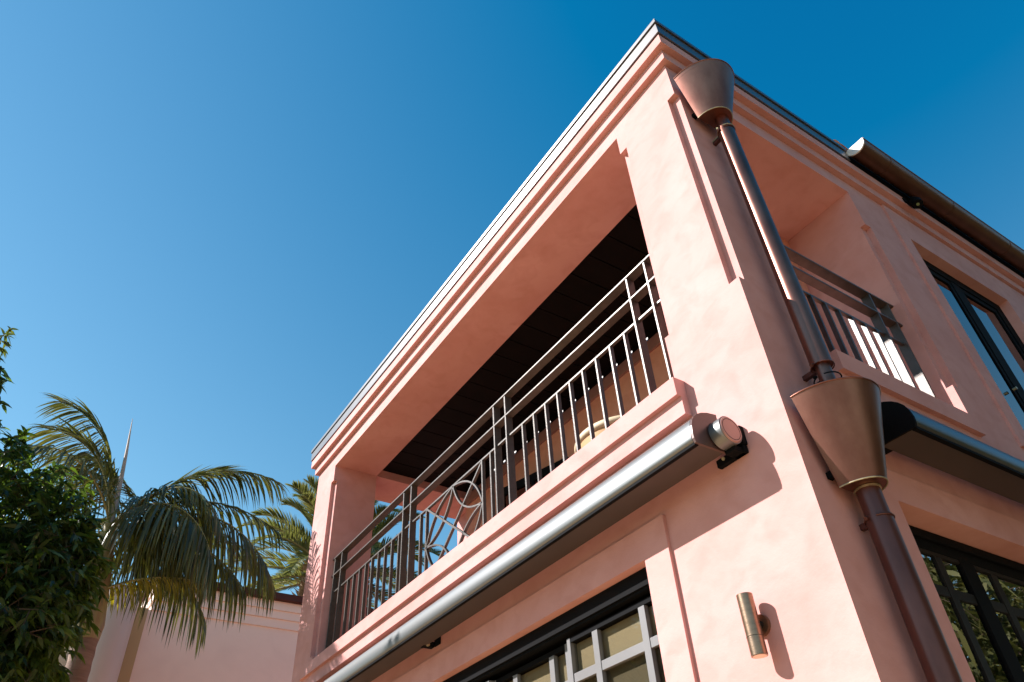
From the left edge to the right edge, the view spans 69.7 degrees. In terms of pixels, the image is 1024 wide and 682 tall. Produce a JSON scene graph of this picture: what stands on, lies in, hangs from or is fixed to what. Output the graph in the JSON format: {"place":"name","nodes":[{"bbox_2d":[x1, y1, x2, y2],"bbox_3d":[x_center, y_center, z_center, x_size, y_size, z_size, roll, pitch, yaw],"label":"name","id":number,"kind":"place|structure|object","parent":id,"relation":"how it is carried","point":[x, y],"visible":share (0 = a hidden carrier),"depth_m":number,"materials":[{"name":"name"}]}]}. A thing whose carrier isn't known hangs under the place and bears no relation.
{"place":"outdoors","nodes":[
{"label":"outdoors","id":0,"kind":"place"},
{"bbox_2d":[0,357,122,681],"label":"leafy tree","id":1,"kind":"object","parent":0,"point":[51,582],"visible":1,"depth_m":6.30,"materials":[{"name":"green plant"}]},
{"bbox_2d":[0,326,17,358],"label":"tree branch tip","id":2,"kind":"object","parent":1,"relation":"part of","point":[6,344],"visible":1,"depth_m":7.21,"materials":[{"name":"green plant"}]},
{"bbox_2d":[58,646,70,665],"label":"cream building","id":3,"kind":"structure","parent":0,"point":[62,661],"depth_m":13.33,"materials":[{"name":"beige paint"}]},
{"bbox_2d":[0,392,290,681],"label":"feather palm","id":4,"kind":"object","parent":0,"point":[163,550],"visible":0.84,"depth_m":8.38,"materials":[{"name":"green plant"}]},
{"bbox_2d":[0,0,1023,608],"label":"sky","id":5,"kind":"structure","parent":0,"point":[219,219],"materials":[{"name":"blue"}]},
{"label":"ground","id":6,"kind":"structure","parent":0,"visible":0},
{"bbox_2d":[87,580,373,681],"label":"neighbouring building","id":7,"kind":"structure","parent":6,"relation":"on","point":[258,647],"depth_m":11.18,"materials":[{"name":"pink paint"}]},
{"bbox_2d":[217,474,443,607],"bbox_3d":[-4.276,8.396,16.216,6.428,11.690,6.437,21,-46,-26],"label":"date palm","id":8,"kind":"object","parent":6,"relation":"on","point":[293,534],"visible":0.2,"depth_m":18.08,"materials":[{"name":"green plant"}]},
{"bbox_2d":[292,19,1023,681],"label":"pink building","id":9,"kind":"structure","parent":6,"relation":"on","point":[628,175],"depth_m":4.75,"materials":[{"name":"paint"}]},
{"bbox_2d":[325,254,673,648],"bbox_3d":[-0.466,1.343,6.020,0.069,1.139,5.280,21,-46,-26],"label":"balcony railing","id":10,"kind":"object","parent":9,"relation":"on","point":[411,502],"visible":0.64,"depth_m":5.69,"materials":[{"name":"grey metal"}]},
{"bbox_2d":[494,643,569,681],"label":"french door","id":11,"kind":"structure","parent":9,"relation":"in","point":[556,669],"depth_m":4.38,"materials":[{"name":"grey paint"}]},
{"bbox_2d":[324,413,748,681],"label":"folding arm awning","id":12,"kind":"object","parent":9,"relation":"attached to","point":[696,442],"visible":1,"depth_m":4.00,"materials":[{"name":"metal"}]},
{"bbox_2d":[504,457,568,507],"bbox_3d":[0.271,2.239,7.271,1.000,2.080,0.045,-32,-47,29],"label":"door leaf","id":13,"kind":"structure","parent":9,"relation":"in","point":[520,484],"depth_m":7.92,"materials":[{"name":"glass"}]},
{"bbox_2d":[574,415,620,452],"bbox_3d":[0.979,1.363,5.703,0.860,1.368,0.860,21,-46,-26],"label":"planter","id":14,"kind":"object","parent":9,"relation":"on","point":[599,428],"visible":0.07,"depth_m":5.86,"materials":[{"name":"beige ceramic"}]},
{"bbox_2d":[567,595,665,681],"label":"french door","id":15,"kind":"structure","parent":9,"relation":"in","point":[628,650],"depth_m":3.85,"materials":[{"name":"grey paint"}]},
{"bbox_2d":[736,592,770,658],"bbox_3d":[0.985,1.155,2.988,0.100,0.246,0.084,21,-46,-26],"label":"wall light","id":16,"kind":"object","parent":9,"relation":"attached to","point":[757,626],"visible":1,"depth_m":2.97,"materials":[{"name":"brown metal"}]},
{"bbox_2d":[673,58,962,681],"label":"downpipe","id":17,"kind":"object","parent":9,"relation":"attached to","point":[841,416],"visible":1,"depth_m":3.16,"materials":[{"name":"orange metal"}]},
{"bbox_2d":[784,245,935,396],"bbox_3d":[2.125,-0.029,4.573,1.400,1.114,0.069,21,-46,-26],"label":"balcony railing","id":18,"kind":"object","parent":9,"relation":"on","point":[869,306],"visible":0.44,"depth_m":4.78,"materials":[{"name":"grey metal"}]},
{"bbox_2d":[902,196,923,208],"bbox_3d":[3.506,-1.201,6.394,0.160,0.158,0.124,21,-46,-26],"label":"security spotlight","id":19,"kind":"object","parent":9,"relation":"attached to","point":[914,202],"visible":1,"depth_m":6.34,"materials":[{"name":"black metal"}]},
{"bbox_2d":[846,137,1023,273],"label":"roof gutter","id":20,"kind":"object","parent":9,"relation":"attached to","point":[874,159],"visible":1,"depth_m":6.59,"materials":[{"name":"brown metal"}]},
{"bbox_2d":[881,401,1023,504],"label":"folding arm awning","id":21,"kind":"object","parent":9,"relation":"attached to","point":[915,435],"visible":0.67,"depth_m":3.52,"materials":[{"name":"metal"}]},
{"bbox_2d":[918,547,1010,681],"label":"french door","id":22,"kind":"structure","parent":9,"relation":"in","point":[985,664],"depth_m":3.38,"materials":[{"name":"grey paint"}]},
{"bbox_2d":[922,258,1023,402],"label":"window frame","id":23,"kind":"structure","parent":9,"relation":"in","point":[956,284],"depth_m":6.27,"materials":[{"name":"black metal"}]},
{"bbox_2d":[928,268,1023,429],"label":"window","id":24,"kind":"structure","parent":9,"relation":"in","point":[1007,346],"depth_m":6.05,"materials":[{"name":"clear glass"}]},
{"bbox_2d":[974,566,1023,670],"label":"french door","id":25,"kind":"structure","parent":9,"relation":"in","point":[1005,593],"depth_m":3.68,"materials":[{"name":"grey paint"}]}
]}

